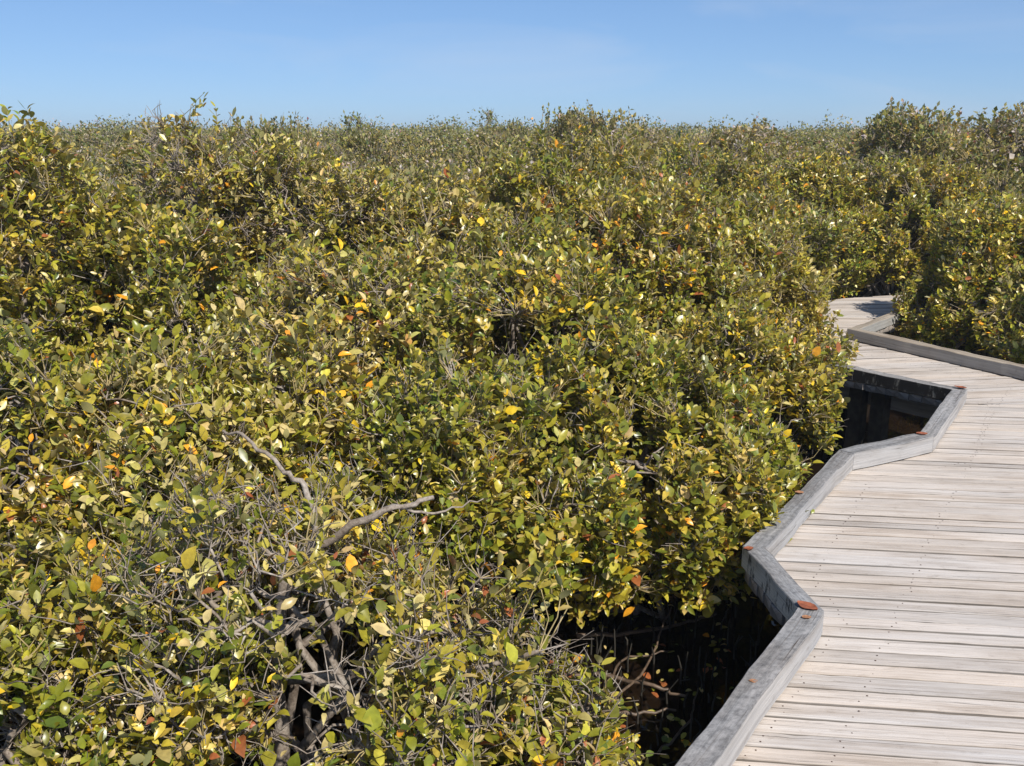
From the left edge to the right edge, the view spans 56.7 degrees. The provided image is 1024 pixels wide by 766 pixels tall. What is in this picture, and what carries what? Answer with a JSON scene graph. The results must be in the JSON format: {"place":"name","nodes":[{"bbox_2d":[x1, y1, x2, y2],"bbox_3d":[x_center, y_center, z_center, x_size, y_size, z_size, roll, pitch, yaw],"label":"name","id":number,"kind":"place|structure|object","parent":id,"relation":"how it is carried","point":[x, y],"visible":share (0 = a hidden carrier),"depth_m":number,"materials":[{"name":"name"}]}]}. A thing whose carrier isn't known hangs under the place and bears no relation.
{"place":"outdoors","nodes":[
{"label":"outdoors","id":0,"kind":"place"},
{"bbox_2d":[0,247,986,765],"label":"water","id":1,"kind":"structure","parent":0,"point":[682,641],"depth_m":4.28,"materials":[{"name":"liquid"}]},
{"bbox_2d":[491,597,733,765],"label":"leaf litter","id":2,"kind":"object","parent":1,"relation":"on","point":[666,738],"visible":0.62,"depth_m":4.09,"materials":[{"name":"plant"}]},
{"bbox_2d":[556,670,685,696],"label":"fallen branch","id":3,"kind":"object","parent":1,"relation":"on","point":[646,683],"visible":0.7,"depth_m":3.98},
{"bbox_2d":[573,690,675,715],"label":"fallen branch","id":4,"kind":"object","parent":1,"relation":"on","point":[646,712],"visible":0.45,"depth_m":3.79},
{"bbox_2d":[589,650,668,700],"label":"fallen branch","id":5,"kind":"object","parent":1,"relation":"on","point":[619,663],"visible":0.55,"depth_m":4.18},
{"bbox_2d":[589,607,671,721],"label":"fallen branch","id":6,"kind":"object","parent":1,"relation":"on","point":[638,677],"visible":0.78,"depth_m":4.12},
{"bbox_2d":[576,613,716,637],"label":"fallen branch","id":7,"kind":"object","parent":1,"relation":"on","point":[592,634],"visible":0.85,"depth_m":4.40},
{"bbox_2d":[657,688,698,753],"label":"fallen branch","id":8,"kind":"object","parent":1,"relation":"on","point":[676,735],"visible":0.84,"depth_m":3.67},
{"bbox_2d":[0,105,1023,145],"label":"mangrove forest","id":9,"kind":"object","parent":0,"point":[434,132],"visible":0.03,"depth_m":35.11,"materials":[{"name":"plant"}]},
{"bbox_2d":[0,0,1023,132],"label":"sky","id":10,"kind":"structure","parent":0,"point":[691,62],"materials":[{"name":"blue"}]},
{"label":"mud flat","id":11,"kind":"structure","parent":0,"visible":0},
{"bbox_2d":[0,160,134,313],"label":"mangrove shrub","id":12,"kind":"object","parent":11,"relation":"on","point":[99,173],"depth_m":7.60,"materials":[{"name":"green plant"}]},
{"bbox_2d":[0,102,184,512],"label":"mangrove shrub","id":13,"kind":"object","parent":11,"relation":"on","point":[34,187],"visible":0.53,"depth_m":4.76,"materials":[{"name":"green plant"}]},
{"bbox_2d":[0,308,201,548],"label":"mangrove shrub","id":14,"kind":"object","parent":11,"relation":"on","point":[24,395],"visible":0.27,"depth_m":3.63,"materials":[{"name":"green plant"}]},
{"bbox_2d":[0,165,202,336],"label":"mangrove shrub","id":15,"kind":"object","parent":11,"relation":"on","point":[54,253],"depth_m":6.44,"materials":[{"name":"green plant"}]},
{"bbox_2d":[75,155,133,180],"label":"mangrove shrub","id":16,"kind":"object","parent":11,"relation":"on","point":[89,164],"visible":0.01,"depth_m":9.53,"materials":[{"name":"green plant"}]},
{"bbox_2d":[80,153,159,182],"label":"mangrove shrub","id":17,"kind":"object","parent":11,"relation":"on","point":[101,165],"visible":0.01,"depth_m":11.03,"materials":[{"name":"green plant"}]},
{"bbox_2d":[0,180,248,317],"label":"mangrove shrub","id":18,"kind":"object","parent":11,"relation":"on","point":[166,201],"visible":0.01,"depth_m":7.82,"materials":[{"name":"green plant"}]},
{"bbox_2d":[0,513,270,765],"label":"mangrove shrub","id":19,"kind":"object","parent":11,"relation":"on","point":[27,580],"visible":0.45,"depth_m":2.73,"materials":[{"name":"green plant"}]},
{"bbox_2d":[7,180,321,528],"bbox_3d":[-1.895,0.012,5.266,1.811,2.261,1.730,8,17,28],"label":"mangrove shrub","id":20,"kind":"object","parent":11,"relation":"on","point":[163,244],"visible":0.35,"depth_m":4.78,"materials":[{"name":"green plant"}]},
{"bbox_2d":[89,92,295,346],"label":"mangrove shrub","id":21,"kind":"object","parent":11,"relation":"on","point":[208,161],"visible":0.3,"depth_m":6.65,"materials":[{"name":"green plant"}]},
{"bbox_2d":[2,297,429,653],"bbox_3d":[-1.292,0.554,4.055,1.721,1.820,1.667,-11,18,-36],"label":"mangrove shrub","id":22,"kind":"object","parent":11,"relation":"on","point":[278,425],"visible":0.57,"depth_m":3.65,"materials":[{"name":"green plant"}]},
{"bbox_2d":[193,144,279,188],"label":"mangrove shrub","id":23,"kind":"object","parent":11,"relation":"on","point":[233,152],"depth_m":11.74,"materials":[{"name":"green plant"}]},
{"bbox_2d":[171,192,333,269],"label":"mangrove shrub","id":24,"kind":"object","parent":11,"relation":"on","point":[283,227],"depth_m":7.92,"materials":[{"name":"green plant"}]},
{"bbox_2d":[176,160,342,242],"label":"mangrove shrub","id":25,"kind":"object","parent":11,"relation":"on","point":[278,194],"depth_m":8.93,"materials":[{"name":"green plant"}]},
{"bbox_2d":[0,430,581,765],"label":"mangrove shrub","id":26,"kind":"object","parent":11,"relation":"on","point":[416,608],"visible":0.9,"depth_m":2.65,"materials":[{"name":"green plant"}]},
{"bbox_2d":[195,128,402,404],"bbox_3d":[-1.379,-0.620,7.151,1.643,2.525,1.867,14,20,42],"label":"mangrove shrub","id":27,"kind":"object","parent":11,"relation":"on","point":[347,195],"visible":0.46,"depth_m":6.59,"materials":[{"name":"green plant"}]},
{"bbox_2d":[303,152,399,179],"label":"mangrove shrub","id":28,"kind":"object","parent":11,"relation":"on","point":[353,161],"visible":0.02,"depth_m":12.39,"materials":[{"name":"green plant"}]},
{"bbox_2d":[195,222,508,458],"bbox_3d":[-0.908,0.115,5.376,1.856,1.994,1.778,0,15,0],"label":"mangrove shrub","id":29,"kind":"object","parent":11,"relation":"on","point":[379,282],"visible":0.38,"depth_m":4.94,"materials":[{"name":"green plant"}]},
{"bbox_2d":[278,173,439,336],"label":"mangrove shrub","id":30,"kind":"object","parent":11,"relation":"on","point":[331,243],"visible":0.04,"depth_m":7.44,"materials":[{"name":"green plant"}]},
{"bbox_2d":[317,158,477,240],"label":"mangrove shrub","id":31,"kind":"object","parent":11,"relation":"on","point":[390,176],"visible":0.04,"depth_m":9.47,"materials":[{"name":"green plant"}]},
{"bbox_2d":[379,158,436,176],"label":"mangrove shrub","id":32,"kind":"object","parent":11,"relation":"on","point":[398,173],"visible":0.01,"depth_m":12.94,"materials":[{"name":"green plant"}]},
{"bbox_2d":[389,154,488,225],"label":"mangrove shrub","id":33,"kind":"object","parent":11,"relation":"on","point":[441,165],"visible":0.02,"depth_m":10.58,"materials":[{"name":"green plant"}]},
{"bbox_2d":[350,161,558,359],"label":"mangrove shrub","id":34,"kind":"object","parent":11,"relation":"on","point":[410,206],"visible":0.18,"depth_m":6.61,"materials":[{"name":"green plant"}]},
{"bbox_2d":[300,328,657,641],"bbox_3d":[-0.125,0.596,4.183,1.608,1.663,1.446,-10,17,-33],"label":"mangrove shrub","id":35,"kind":"object","parent":11,"relation":"on","point":[429,407],"visible":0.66,"depth_m":3.73,"materials":[{"name":"green plant"}]},
{"bbox_2d":[421,189,540,348],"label":"mangrove shrub","id":36,"kind":"object","parent":11,"relation":"on","point":[508,199],"depth_m":7.45,"materials":[{"name":"green plant"}]},
{"bbox_2d":[356,619,666,765],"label":"mangrove shrub","id":37,"kind":"object","parent":11,"relation":"on","point":[570,715],"visible":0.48,"depth_m":2.89,"materials":[{"name":"green plant"}]},
{"bbox_2d":[354,202,671,455],"bbox_3d":[0.111,0.005,5.593,2.130,2.111,2.039,0,15,0],"label":"mangrove shrub","id":38,"kind":"object","parent":11,"relation":"on","point":[582,295],"visible":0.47,"depth_m":5.10,"materials":[{"name":"green plant"}]},
{"bbox_2d":[424,179,628,352],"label":"mangrove shrub","id":39,"kind":"object","parent":11,"relation":"on","point":[522,202],"depth_m":8.26,"materials":[{"name":"green plant"}]},
{"bbox_2d":[501,168,600,196],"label":"mangrove shrub","id":40,"kind":"object","parent":11,"relation":"on","point":[544,174],"depth_m":9.26,"materials":[{"name":"green plant"}]},
{"bbox_2d":[440,120,705,344],"bbox_3d":[0.575,-0.691,7.299,2.250,2.588,2.026,-13,20,-41],"label":"mangrove shrub","id":41,"kind":"object","parent":11,"relation":"on","point":[569,179],"visible":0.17,"depth_m":7.09,"materials":[{"name":"green plant"}]},
{"bbox_2d":[443,300,814,628],"bbox_3d":[0.535,0.476,4.557,1.772,1.716,1.844,0,15,0],"label":"mangrove shrub","id":42,"kind":"object","parent":11,"relation":"on","point":[697,542],"visible":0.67,"depth_m":4.03,"materials":[{"name":"green plant"}]},
{"bbox_2d":[580,130,744,311],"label":"mangrove shrub","id":43,"kind":"object","parent":11,"relation":"on","point":[734,219],"visible":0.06,"depth_m":7.87,"materials":[{"name":"green plant"}]},
{"bbox_2d":[547,161,794,381],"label":"mangrove shrub","id":44,"kind":"object","parent":11,"relation":"on","point":[643,228],"visible":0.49,"depth_m":6.00,"materials":[{"name":"green plant"}]},
{"bbox_2d":[624,371,812,586],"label":"mangrove shrub","id":45,"kind":"object","parent":11,"relation":"on","point":[776,445],"visible":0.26,"depth_m":4.54,"materials":[{"name":"green plant"}]},
{"bbox_2d":[575,438,863,765],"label":"breathing roots","id":46,"kind":"object","parent":11,"relation":"on","point":[756,644],"visible":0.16,"depth_m":4.13,"materials":[{"name":"plant"}]},
{"bbox_2d":[681,159,778,184],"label":"mangrove shrub","id":47,"kind":"object","parent":11,"relation":"on","point":[773,164],"depth_m":12.77,"materials":[{"name":"green plant"}]},
{"bbox_2d":[628,210,863,364],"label":"mangrove shrub","id":48,"kind":"object","parent":11,"relation":"on","point":[788,269],"visible":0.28,"depth_m":6.72,"materials":[{"name":"green plant"}]},
{"bbox_2d":[696,135,796,296],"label":"mangrove shrub","id":49,"kind":"object","parent":11,"relation":"on","point":[760,175],"visible":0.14,"depth_m":10.26,"materials":[{"name":"green plant"}]},
{"bbox_2d":[649,293,854,474],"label":"mangrove shrub","id":50,"kind":"object","parent":11,"relation":"on","point":[807,404],"visible":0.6,"depth_m":5.25,"materials":[{"name":"green plant"}]},
{"bbox_2d":[726,334,833,448],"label":"mangrove shrub","id":51,"kind":"object","parent":11,"relation":"on","point":[799,441],"visible":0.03,"depth_m":5.82,"materials":[{"name":"green plant"}]},
{"bbox_2d":[704,185,860,327],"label":"mangrove shrub","id":52,"kind":"object","parent":11,"relation":"on","point":[816,235],"visible":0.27,"depth_m":8.74,"materials":[{"name":"green plant"}]},
{"bbox_2d":[775,145,898,300],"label":"mangrove shrub","id":53,"kind":"object","parent":11,"relation":"on","point":[830,184],"visible":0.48,"depth_m":10.73,"materials":[{"name":"green plant"}]},
{"bbox_2d":[675,292,1023,765],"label":"boardwalk","id":54,"kind":"structure","parent":11,"relation":"on","point":[898,561],"depth_m":3.71,"materials":[{"name":"wood"}]},
{"bbox_2d":[797,600,817,609],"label":"fallen leaf","id":55,"kind":"object","parent":54,"relation":"on","point":[806,605],"visible":1,"depth_m":3.33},
{"bbox_2d":[827,151,991,295],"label":"mangrove shrub","id":56,"kind":"object","parent":11,"relation":"on","point":[907,180],"visible":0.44,"depth_m":10.91,"materials":[{"name":"green plant"}]},
{"bbox_2d":[890,189,1023,360],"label":"mangrove shrub","id":57,"kind":"object","parent":11,"relation":"on","point":[968,234],"visible":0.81,"depth_m":8.38,"materials":[{"name":"green plant"}]},
{"bbox_2d":[965,220,1023,302],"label":"mangrove shrub","id":58,"kind":"object","parent":11,"relation":"on","point":[998,266],"visible":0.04,"depth_m":8.70,"materials":[{"name":"green plant"}]},
{"bbox_2d":[968,255,1023,364],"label":"mangrove shrub","id":59,"kind":"object","parent":11,"relation":"on","point":[1008,346],"visible":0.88,"depth_m":7.69,"materials":[{"name":"green plant"}]},
{"bbox_2d":[973,165,1023,210],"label":"mangrove shrub","id":60,"kind":"object","parent":11,"relation":"on","point":[997,184],"visible":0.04,"depth_m":11.24,"materials":[{"name":"green plant"}]},
{"bbox_2d":[981,154,1023,191],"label":"mangrove shrub","id":61,"kind":"object","parent":11,"relation":"on","point":[1011,169],"visible":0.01,"depth_m":12.74,"materials":[{"name":"green plant"}]},
{"label":"ground","id":62,"kind":"structure","parent":0,"visible":0},
{"bbox_2d":[53,126,115,152],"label":"mangrove shrub","id":63,"kind":"object","parent":62,"relation":"on","point":[88,134],"visible":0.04,"depth_m":18.09,"materials":[{"name":"green plant"}]},
{"bbox_2d":[59,136,115,158],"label":"mangrove shrub","id":64,"kind":"object","parent":62,"relation":"on","point":[87,143],"visible":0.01,"depth_m":17.36,"materials":[{"name":"green plant"}]},
{"bbox_2d":[81,143,134,157],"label":"mangrove shrub","id":65,"kind":"object","parent":62,"relation":"on","point":[104,148],"visible":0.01,"depth_m":16.72,"materials":[{"name":"green plant"}]},
{"bbox_2d":[52,143,176,162],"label":"mangrove shrub","id":66,"kind":"object","parent":62,"relation":"on","point":[90,150],"depth_m":14.20,"materials":[{"name":"green plant"}]},
{"bbox_2d":[104,128,144,147],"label":"mangrove shrub","id":67,"kind":"object","parent":62,"relation":"on","point":[118,141],"visible":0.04,"depth_m":24.27,"materials":[{"name":"green plant"}]},
{"bbox_2d":[74,143,187,169],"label":"mangrove shrub","id":68,"kind":"object","parent":62,"relation":"on","point":[104,155],"visible":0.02,"depth_m":13.23,"materials":[{"name":"green plant"}]},
{"bbox_2d":[91,155,185,204],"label":"mangrove shrub","id":69,"kind":"object","parent":62,"relation":"on","point":[131,166],"visible":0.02,"depth_m":9.08,"materials":[{"name":"green plant"}]},
{"bbox_2d":[104,123,188,153],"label":"mangrove shrub","id":70,"kind":"object","parent":62,"relation":"on","point":[159,132],"visible":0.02,"depth_m":17.65,"materials":[{"name":"green plant"}]},
{"bbox_2d":[136,157,191,178],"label":"mangrove shrub","id":71,"kind":"object","parent":62,"relation":"on","point":[162,169],"depth_m":12.37,"materials":[{"name":"green plant"}]},
{"bbox_2d":[119,142,233,169],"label":"mangrove shrub","id":72,"kind":"object","parent":62,"relation":"on","point":[185,151],"depth_m":14.47,"materials":[{"name":"green plant"}]},
{"bbox_2d":[184,136,238,153],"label":"mangrove shrub","id":73,"kind":"object","parent":62,"relation":"on","point":[218,142],"depth_m":18.51,"materials":[{"name":"green plant"}]},
{"bbox_2d":[227,133,282,153],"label":"mangrove shrub","id":74,"kind":"object","parent":62,"relation":"on","point":[241,139],"visible":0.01,"depth_m":16.49,"materials":[{"name":"green plant"}]},
{"bbox_2d":[229,111,341,172],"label":"mangrove shrub","id":75,"kind":"object","parent":62,"relation":"on","point":[270,129],"visible":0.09,"depth_m":12.81,"materials":[{"name":"green plant"}]},
{"bbox_2d":[311,140,355,157],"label":"mangrove shrub","id":76,"kind":"object","parent":62,"relation":"on","point":[317,149],"depth_m":16.04,"materials":[{"name":"green plant"}]},
{"bbox_2d":[310,128,384,146],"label":"mangrove shrub","id":77,"kind":"object","parent":62,"relation":"on","point":[328,138],"visible":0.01,"depth_m":21.50,"materials":[{"name":"green plant"}]},
{"bbox_2d":[313,110,408,171],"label":"mangrove shrub","id":78,"kind":"object","parent":62,"relation":"on","point":[357,139],"visible":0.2,"depth_m":14.72,"materials":[{"name":"green plant"}]},
{"bbox_2d":[332,153,467,174],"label":"mangrove shrub","id":79,"kind":"object","parent":62,"relation":"on","point":[443,155],"visible":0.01,"depth_m":14.41,"materials":[{"name":"green plant"}]},
{"bbox_2d":[391,140,475,168],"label":"mangrove shrub","id":80,"kind":"object","parent":62,"relation":"on","point":[424,153],"visible":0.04,"depth_m":16.85,"materials":[{"name":"green plant"}]},
{"bbox_2d":[382,130,487,157],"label":"mangrove shrub","id":81,"kind":"object","parent":62,"relation":"on","point":[417,143],"visible":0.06,"depth_m":19.70,"materials":[{"name":"green plant"}]},
{"bbox_2d":[432,142,483,164],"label":"mangrove shrub","id":82,"kind":"object","parent":62,"relation":"on","point":[446,150],"visible":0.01,"depth_m":16.04,"materials":[{"name":"green plant"}]},
{"bbox_2d":[444,127,537,153],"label":"mangrove shrub","id":83,"kind":"object","parent":62,"relation":"on","point":[471,141],"visible":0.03,"depth_m":18.06,"materials":[{"name":"green plant"}]},
{"bbox_2d":[455,108,532,149],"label":"mangrove shrub","id":84,"kind":"object","parent":62,"relation":"on","point":[511,129],"visible":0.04,"depth_m":18.74,"materials":[{"name":"green plant"}]},
{"bbox_2d":[439,138,574,176],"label":"mangrove shrub","id":85,"kind":"object","parent":62,"relation":"on","point":[463,155],"visible":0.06,"depth_m":12.76,"materials":[{"name":"green plant"}]},
{"bbox_2d":[488,134,605,164],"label":"mangrove shrub","id":86,"kind":"object","parent":62,"relation":"on","point":[521,145],"visible":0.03,"depth_m":13.93,"materials":[{"name":"green plant"}]},
{"bbox_2d":[531,100,647,158],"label":"mangrove shrub","id":87,"kind":"object","parent":62,"relation":"on","point":[566,121],"visible":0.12,"depth_m":16.08,"materials":[{"name":"green plant"}]},
{"bbox_2d":[583,143,686,166],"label":"mangrove shrub","id":88,"kind":"object","parent":62,"relation":"on","point":[660,155],"visible":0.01,"depth_m":14.38,"materials":[{"name":"green plant"}]},
{"bbox_2d":[607,116,782,164],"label":"mangrove shrub","id":89,"kind":"object","parent":62,"relation":"on","point":[726,143],"visible":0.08,"depth_m":15.50,"materials":[{"name":"green plant"}]},
{"bbox_2d":[644,144,776,197],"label":"mangrove shrub","id":90,"kind":"object","parent":62,"relation":"on","point":[716,155],"depth_m":11.50,"materials":[{"name":"green plant"}]},
{"bbox_2d":[672,129,782,146],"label":"mangrove shrub","id":91,"kind":"object","parent":62,"relation":"on","point":[703,138],"visible":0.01,"depth_m":17.81,"materials":[{"name":"green plant"}]},
{"bbox_2d":[681,157,802,191],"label":"mangrove shrub","id":92,"kind":"object","parent":62,"relation":"on","point":[776,166],"depth_m":13.23,"materials":[{"name":"green plant"}]},
{"bbox_2d":[712,140,775,164],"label":"mangrove shrub","id":93,"kind":"object","parent":62,"relation":"on","point":[738,153],"visible":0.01,"depth_m":15.02,"materials":[{"name":"green plant"}]},
{"bbox_2d":[736,128,797,147],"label":"mangrove shrub","id":94,"kind":"object","parent":62,"relation":"on","point":[791,139],"visible":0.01,"depth_m":19.91,"materials":[{"name":"green plant"}]},
{"bbox_2d":[729,135,836,156],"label":"mangrove shrub","id":95,"kind":"object","parent":62,"relation":"on","point":[799,141],"visible":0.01,"depth_m":16.32,"materials":[{"name":"green plant"}]},
{"bbox_2d":[795,135,812,145],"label":"mangrove shrub","id":96,"kind":"object","parent":62,"relation":"on","point":[805,140],"depth_m":20.36,"materials":[{"name":"green plant"}]},
{"bbox_2d":[770,143,839,161],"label":"mangrove shrub","id":97,"kind":"object","parent":62,"relation":"on","point":[792,152],"visible":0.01,"depth_m":15.29,"materials":[{"name":"green plant"}]},
{"bbox_2d":[786,129,854,147],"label":"mangrove shrub","id":98,"kind":"object","parent":62,"relation":"on","point":[815,139],"visible":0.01,"depth_m":22.11,"materials":[{"name":"green plant"}]},
{"bbox_2d":[799,135,853,249],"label":"mangrove shrub","id":99,"kind":"object","parent":62,"relation":"on","point":[823,142],"visible":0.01,"depth_m":17.15,"materials":[{"name":"green plant"}]},
{"bbox_2d":[775,142,878,213],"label":"mangrove shrub","id":100,"kind":"object","parent":62,"relation":"on","point":[829,150],"visible":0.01,"depth_m":14.39,"materials":[{"name":"green plant"}]},
{"bbox_2d":[822,127,884,145],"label":"mangrove shrub","id":101,"kind":"object","parent":62,"relation":"on","point":[852,132],"depth_m":21.12,"materials":[{"name":"green plant"}]},
{"bbox_2d":[798,146,939,297],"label":"mangrove shrub","id":102,"kind":"object","parent":62,"relation":"on","point":[882,153],"visible":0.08,"depth_m":12.31,"materials":[{"name":"green plant"}]},
{"bbox_2d":[839,96,992,293],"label":"mangrove shrub","id":103,"kind":"object","parent":62,"relation":"on","point":[891,125],"visible":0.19,"depth_m":12.87,"materials":[{"name":"green plant"}]},
{"bbox_2d":[875,130,1023,293],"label":"mangrove shrub","id":104,"kind":"object","parent":62,"relation":"on","point":[987,168],"visible":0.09,"depth_m":12.45,"materials":[{"name":"green plant"}]},
{"bbox_2d":[878,101,1023,192],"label":"mangrove shrub","id":105,"kind":"object","parent":62,"relation":"on","point":[997,128],"visible":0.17,"depth_m":13.01,"materials":[{"name":"green plant"}]},
{"bbox_2d":[970,130,1023,163],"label":"mangrove shrub","id":106,"kind":"object","parent":62,"relation":"on","point":[1017,153],"visible":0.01,"depth_m":13.39,"materials":[{"name":"green plant"}]}
]}

